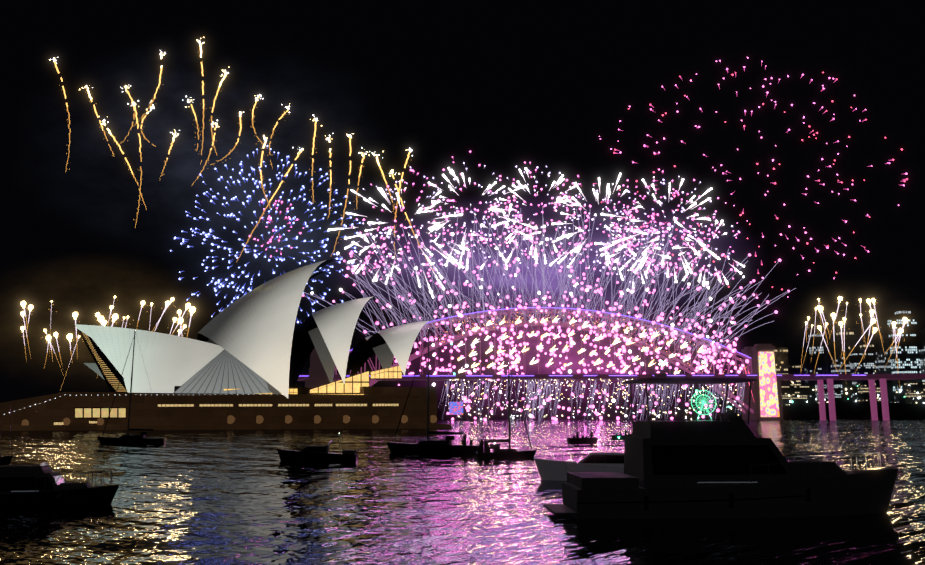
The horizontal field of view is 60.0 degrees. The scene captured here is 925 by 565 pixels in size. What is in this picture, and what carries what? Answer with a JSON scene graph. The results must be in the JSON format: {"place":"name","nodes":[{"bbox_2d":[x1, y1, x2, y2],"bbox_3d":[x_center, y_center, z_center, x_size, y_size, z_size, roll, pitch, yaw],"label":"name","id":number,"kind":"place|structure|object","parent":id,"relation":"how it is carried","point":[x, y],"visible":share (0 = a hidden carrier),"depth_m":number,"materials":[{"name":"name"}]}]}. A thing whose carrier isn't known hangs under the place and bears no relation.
{"place":"outdoors","nodes":[
{"label":"outdoors","id":0,"kind":"place"},
{"bbox_2d":[171,146,358,322],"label":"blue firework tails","id":1,"kind":"object","parent":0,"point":[262,236],"visible":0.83,"depth_m":1154.21,"materials":[{"name":"blue"}]},
{"bbox_2d":[170,145,360,322],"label":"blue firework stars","id":2,"kind":"object","parent":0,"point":[212,244],"visible":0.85,"depth_m":1154.49,"materials":[{"name":"blue"}]},
{"bbox_2d":[24,62,899,392],"bbox_3d":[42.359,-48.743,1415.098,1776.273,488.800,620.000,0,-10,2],"label":"fireworks","id":3,"kind":"object","parent":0,"point":[354,209],"visible":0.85,"depth_m":1136.80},
{"bbox_2d":[0,417,924,564],"bbox_3d":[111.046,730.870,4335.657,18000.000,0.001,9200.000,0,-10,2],"label":"harbour water","id":4,"kind":"structure","parent":0,"point":[215,497],"depth_m":37.66,"materials":[{"name":"black liquid"}]},
{"bbox_2d":[0,449,12,465],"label":"boat","id":5,"kind":"object","parent":4,"relation":"on","point":[5,460],"visible":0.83,"depth_m":65.77,"materials":[{"name":"grey"}]},
{"bbox_2d":[0,405,118,508],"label":"motor yacht","id":6,"kind":"object","parent":4,"relation":"on","point":[43,484],"visible":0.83,"depth_m":38.79,"materials":[{"name":"grey"}]},
{"bbox_2d":[97,330,165,443],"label":"sailboat","id":7,"kind":"object","parent":4,"relation":"on","point":[141,438],"visible":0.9,"depth_m":129.38,"materials":[{"name":"grey"}]},
{"bbox_2d":[0,386,450,430],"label":"opera house podium","id":8,"kind":"object","parent":4,"relation":"in","point":[41,415],"visible":0.68,"depth_m":274.31,"materials":[{"name":"brown stone"}]},
{"bbox_2d":[74,407,125,417],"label":"lit windows","id":9,"kind":"structure","parent":8,"relation":"attached to","point":[99,412],"depth_m":261.35,"materials":[{"name":"yellow glass"}]},
{"bbox_2d":[158,404,193,406],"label":"window strip","id":10,"kind":"object","parent":8,"relation":"attached to","point":[175,405],"visible":1,"depth_m":269.75,"materials":[{"name":"yellow glass"}]},
{"bbox_2d":[199,404,232,406],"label":"window strip","id":11,"kind":"object","parent":8,"relation":"attached to","point":[215,405],"visible":1,"depth_m":274.21,"materials":[{"name":"yellow glass"}]},
{"bbox_2d":[174,349,270,393],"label":"opera shells","id":12,"kind":"object","parent":8,"relation":"on","point":[221,371],"visible":0.88,"depth_m":293.02},
{"bbox_2d":[22,415,436,424],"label":"podium wall lamp glow","id":13,"kind":"object","parent":8,"relation":"attached to","point":[288,419],"visible":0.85,"depth_m":281.58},
{"bbox_2d":[75,259,428,397],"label":"opera house shells","id":14,"kind":"object","parent":8,"relation":"on","point":[253,329],"visible":0.75,"depth_m":295.16},
{"bbox_2d":[238,404,272,406],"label":"window strip","id":15,"kind":"object","parent":8,"relation":"attached to","point":[255,405],"visible":1,"depth_m":278.76,"materials":[{"name":"yellow glass"}]},
{"bbox_2d":[174,386,358,393],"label":"opera hall body","id":16,"kind":"structure","parent":8,"relation":"on","point":[302,390],"depth_m":302.55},
{"bbox_2d":[207,271,393,393],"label":"shell undersides","id":17,"kind":"object","parent":8,"relation":"on","point":[384,354],"visible":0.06,"depth_m":345.93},
{"bbox_2d":[84,363,104,379],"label":"bennelong shells","id":18,"kind":"object","parent":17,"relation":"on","point":[94,367],"depth_m":357.48,"materials":[{"name":"tile"}]},
{"bbox_2d":[78,329,127,392],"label":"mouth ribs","id":19,"kind":"object","parent":17,"relation":"on","point":[111,374],"visible":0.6,"depth_m":289.51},
{"bbox_2d":[223,388,297,393],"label":"lit windows","id":20,"kind":"structure","parent":17,"relation":"attached to","point":[293,391],"depth_m":297.49,"materials":[{"name":"yellow glass"}]},
{"bbox_2d":[278,404,308,405],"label":"window strip","id":21,"kind":"object","parent":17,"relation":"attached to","point":[293,404],"visible":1,"depth_m":283.31,"materials":[{"name":"yellow glass"}]},
{"bbox_2d":[315,404,331,405],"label":"window strip","id":22,"kind":"object","parent":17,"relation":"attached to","point":[323,404],"visible":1,"depth_m":286.99,"materials":[{"name":"yellow glass"}]},
{"bbox_2d":[309,371,368,393],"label":"lit windows","id":23,"kind":"structure","parent":17,"relation":"attached to","point":[353,384],"depth_m":308.10,"materials":[{"name":"yellow glass"}]},
{"bbox_2d":[331,394,363,394],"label":"foyer glass band","id":24,"kind":"object","parent":17,"relation":"attached to","point":[347,394],"visible":0.2,"depth_m":300.68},
{"bbox_2d":[336,404,366,405],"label":"window strip","id":25,"kind":"object","parent":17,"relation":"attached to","point":[351,404],"visible":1,"depth_m":290.51,"materials":[{"name":"yellow glass"}]},
{"bbox_2d":[372,404,398,405],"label":"window strip","id":26,"kind":"object","parent":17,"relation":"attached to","point":[385,404],"visible":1,"depth_m":294.90,"materials":[{"name":"yellow glass"}]},
{"bbox_2d":[370,366,401,378],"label":"lit windows","id":27,"kind":"structure","parent":17,"relation":"attached to","point":[395,372],"depth_m":314.61,"materials":[{"name":"yellow glass"}]},
{"bbox_2d":[277,432,357,460],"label":"launch","id":28,"kind":"object","parent":4,"relation":"on","point":[315,453],"visible":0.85,"depth_m":78.57,"materials":[{"name":"grey"}]},
{"bbox_2d":[386,328,478,453],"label":"sailboat","id":29,"kind":"object","parent":4,"relation":"on","point":[427,445],"visible":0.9,"depth_m":96.36,"materials":[{"name":"grey"}]},
{"bbox_2d":[474,364,536,457],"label":"sailboat","id":30,"kind":"object","parent":4,"relation":"on","point":[483,449],"visible":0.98,"depth_m":85.69,"materials":[{"name":"grey"}]},
{"bbox_2d":[305,344,782,419],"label":"harbour bridge pylons","id":31,"kind":"object","parent":4,"relation":"on","point":[317,375],"visible":0.42,"depth_m":953.58,"materials":[{"name":"brown stone"}]},
{"bbox_2d":[758,352,779,416],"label":"bridge pylon","id":32,"kind":"object","parent":31,"relation":"attached to","point":[769,405],"visible":1,"depth_m":938.55,"materials":[{"name":"pink stone"}]},
{"bbox_2d":[567,431,597,441],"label":"boat","id":33,"kind":"object","parent":4,"relation":"on","point":[585,439],"visible":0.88,"depth_m":136.42,"materials":[{"name":"grey"}]},
{"bbox_2d":[534,434,631,480],"bbox_3d":[9.968,12.019,54.804,10.046,3.817,3.118,0,-10,2],"label":"cruiser","id":34,"kind":"object","parent":4,"relation":"on","point":[555,470],"visible":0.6,"depth_m":54.31,"materials":[{"name":"grey"}]},
{"bbox_2d":[335,308,889,419],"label":"bridge","id":35,"kind":"structure","parent":4,"relation":"on","point":[873,400],"depth_m":972.32,"materials":[{"name":"metal"}]},
{"bbox_2d":[349,307,865,375],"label":"bridge lights","id":36,"kind":"object","parent":35,"relation":"attached to","point":[609,375],"visible":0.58,"depth_m":953.05},
{"bbox_2d":[297,374,924,380],"bbox_3d":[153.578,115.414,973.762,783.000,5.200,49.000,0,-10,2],"label":"bridge deck","id":37,"kind":"structure","parent":35,"relation":"on","point":[495,377],"depth_m":950.10,"materials":[{"name":"purple metal"}]},
{"bbox_2d":[611,429,631,438],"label":"boat","id":38,"kind":"object","parent":4,"relation":"on","point":[616,436],"visible":0.62,"depth_m":158.38,"materials":[{"name":"grey"}]},
{"bbox_2d":[691,390,715,418],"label":"ferris wheel","id":39,"kind":"object","parent":4,"relation":"on","point":[703,402],"depth_m":1303.51,"materials":[{"name":"green metal"}]},
{"bbox_2d":[543,347,898,518],"bbox_3d":[11.864,7.029,36.528,16.251,8.044,4.896,0,-10,2],"label":"motor yacht","id":40,"kind":"object","parent":4,"relation":"on","point":[731,466],"visible":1,"depth_m":34.80,"materials":[{"name":"grey"}]},
{"bbox_2d":[774,347,789,384],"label":"skyscraper","id":41,"kind":"structure","parent":4,"relation":"on","point":[781,360],"depth_m":2071.30,"materials":[{"name":"black glass"}]},
{"bbox_2d":[789,364,801,384],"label":"skyscraper","id":42,"kind":"structure","parent":4,"relation":"on","point":[794,368],"depth_m":2263.42,"materials":[{"name":"black glass"}]},
{"bbox_2d":[781,385,810,405],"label":"building","id":43,"kind":"structure","parent":4,"relation":"on","point":[801,391],"depth_m":1860.63,"materials":[{"name":"black glass"}]},
{"bbox_2d":[803,355,827,403],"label":"skyscraper","id":44,"kind":"structure","parent":4,"relation":"on","point":[810,365],"depth_m":2411.97,"materials":[{"name":"black glass"}]},
{"bbox_2d":[808,334,823,354],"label":"skyscraper","id":45,"kind":"structure","parent":4,"relation":"on","point":[816,344],"depth_m":2770.25,"materials":[{"name":"black glass"}]},
{"bbox_2d":[815,380,843,402],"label":"building","id":46,"kind":"structure","parent":4,"relation":"on","point":[838,391],"depth_m":1958.32,"materials":[{"name":"black glass"}]},
{"bbox_2d":[829,342,852,401],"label":"skyscraper","id":47,"kind":"structure","parent":4,"relation":"on","point":[836,354],"depth_m":2461.57,"materials":[{"name":"black glass"}]},
{"bbox_2d":[836,329,854,398],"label":"skyscraper","id":48,"kind":"structure","parent":4,"relation":"on","point":[849,336],"depth_m":2720.59,"materials":[{"name":"black glass"}]},
{"bbox_2d":[849,353,874,401],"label":"skyscraper","id":49,"kind":"structure","parent":4,"relation":"on","point":[866,365],"depth_m":2312.21,"materials":[{"name":"black glass"}]},
{"bbox_2d":[860,342,875,373],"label":"skyscraper","id":50,"kind":"structure","parent":4,"relation":"on","point":[870,348],"depth_m":2614.56,"materials":[{"name":"black glass"}]},
{"bbox_2d":[857,380,880,401],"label":"building","id":51,"kind":"structure","parent":4,"relation":"on","point":[863,390],"depth_m":1957.43,"materials":[{"name":"black glass"}]},
{"bbox_2d":[873,335,893,402],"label":"skyscraper","id":52,"kind":"structure","parent":4,"relation":"on","point":[882,362],"depth_m":2363.72,"materials":[{"name":"black glass"}]},
{"bbox_2d":[895,311,911,318],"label":"skyscraper","id":53,"kind":"structure","parent":4,"relation":"on","point":[901,314],"depth_m":2679.32,"materials":[{"name":"black glass"}]},
{"bbox_2d":[887,319,921,402],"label":"skyscraper","id":54,"kind":"structure","parent":4,"relation":"on","point":[907,358],"depth_m":2265.48,"materials":[{"name":"black glass"}]},
{"bbox_2d":[904,382,924,403],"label":"building","id":55,"kind":"structure","parent":4,"relation":"on","point":[912,389],"depth_m":1904.65,"materials":[{"name":"black glass"}]},
{"bbox_2d":[919,349,924,381],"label":"skyscraper","id":56,"kind":"structure","parent":4,"relation":"on","point":[922,358],"depth_m":2225.51,"materials":[{"name":"black glass"}]},
{"bbox_2d":[921,328,924,348],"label":"skyscraper","id":57,"kind":"structure","parent":4,"relation":"on","point":[923,335],"depth_m":2585.64,"materials":[{"name":"black glass"}]},
{"bbox_2d":[0,0,924,416],"label":"sky","id":58,"kind":"structure","parent":0,"point":[510,83],"materials":[{"name":"black"}]},
{"bbox_2d":[21,41,907,418],"bbox_3d":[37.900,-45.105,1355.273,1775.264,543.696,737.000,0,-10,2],"label":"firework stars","id":59,"kind":"object","parent":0,"point":[451,171],"depth_m":1099.88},
{"bbox_2d":[22,174,905,366],"bbox_3d":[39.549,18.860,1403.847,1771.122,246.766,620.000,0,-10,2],"label":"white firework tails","id":60,"kind":"object","parent":59,"relation":"on","point":[532,256],"visible":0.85,"depth_m":1111.69,"materials":[{"name":"white"}]},
{"bbox_2d":[20,37,907,411],"bbox_3d":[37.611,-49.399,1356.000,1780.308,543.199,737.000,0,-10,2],"label":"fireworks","id":61,"kind":"object","parent":59,"relation":"on","point":[192,311],"visible":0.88,"depth_m":1521.38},
{"bbox_2d":[353,162,738,282],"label":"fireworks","id":62,"kind":"object","parent":59,"relation":"attached to","point":[592,219],"visible":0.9,"depth_m":1103.79,"materials":[{"name":"white"}]},
{"bbox_2d":[303,163,795,419],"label":"fireworks","id":63,"kind":"object","parent":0,"point":[547,312],"visible":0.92,"depth_m":969.45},
{"bbox_2d":[249,57,906,419],"bbox_3d":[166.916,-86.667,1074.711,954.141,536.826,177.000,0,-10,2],"label":"fireworks","id":64,"kind":"object","parent":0,"point":[659,318],"visible":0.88,"depth_m":964.42,"materials":[{"name":"pink"}]},
{"bbox_2d":[251,61,906,372],"bbox_3d":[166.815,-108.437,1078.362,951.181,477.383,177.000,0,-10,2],"label":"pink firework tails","id":65,"kind":"object","parent":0,"point":[588,220],"visible":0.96,"depth_m":1109.06,"materials":[{"name":"pink"}]},
{"bbox_2d":[450,343,904,407],"bbox_3d":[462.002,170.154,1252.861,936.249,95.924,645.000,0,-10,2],"label":"green shore lights","id":66,"kind":"object","parent":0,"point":[661,362],"visible":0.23,"depth_m":952.03},
{"bbox_2d":[437,402,924,418],"bbox_3d":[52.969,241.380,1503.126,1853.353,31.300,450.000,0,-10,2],"label":"shore land","id":67,"kind":"structure","parent":0,"point":[853,410],"depth_m":1414.71,"materials":[{"name":"grey"}]},
{"bbox_2d":[449,402,462,414],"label":"quay screens","id":68,"kind":"object","parent":67,"relation":"on","point":[455,408],"visible":1,"depth_m":690.17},
{"bbox_2d":[458,382,920,418],"bbox_3d":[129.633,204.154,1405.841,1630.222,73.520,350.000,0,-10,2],"label":"shore lights","id":69,"kind":"object","parent":67,"relation":"on","point":[666,412],"visible":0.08,"depth_m":1279.22},
{"bbox_2d":[478,384,924,418],"bbox_3d":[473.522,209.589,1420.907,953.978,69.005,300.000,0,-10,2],"label":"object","id":70,"kind":"object","parent":67,"relation":"on","point":[735,401],"visible":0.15,"depth_m":1559.00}
]}

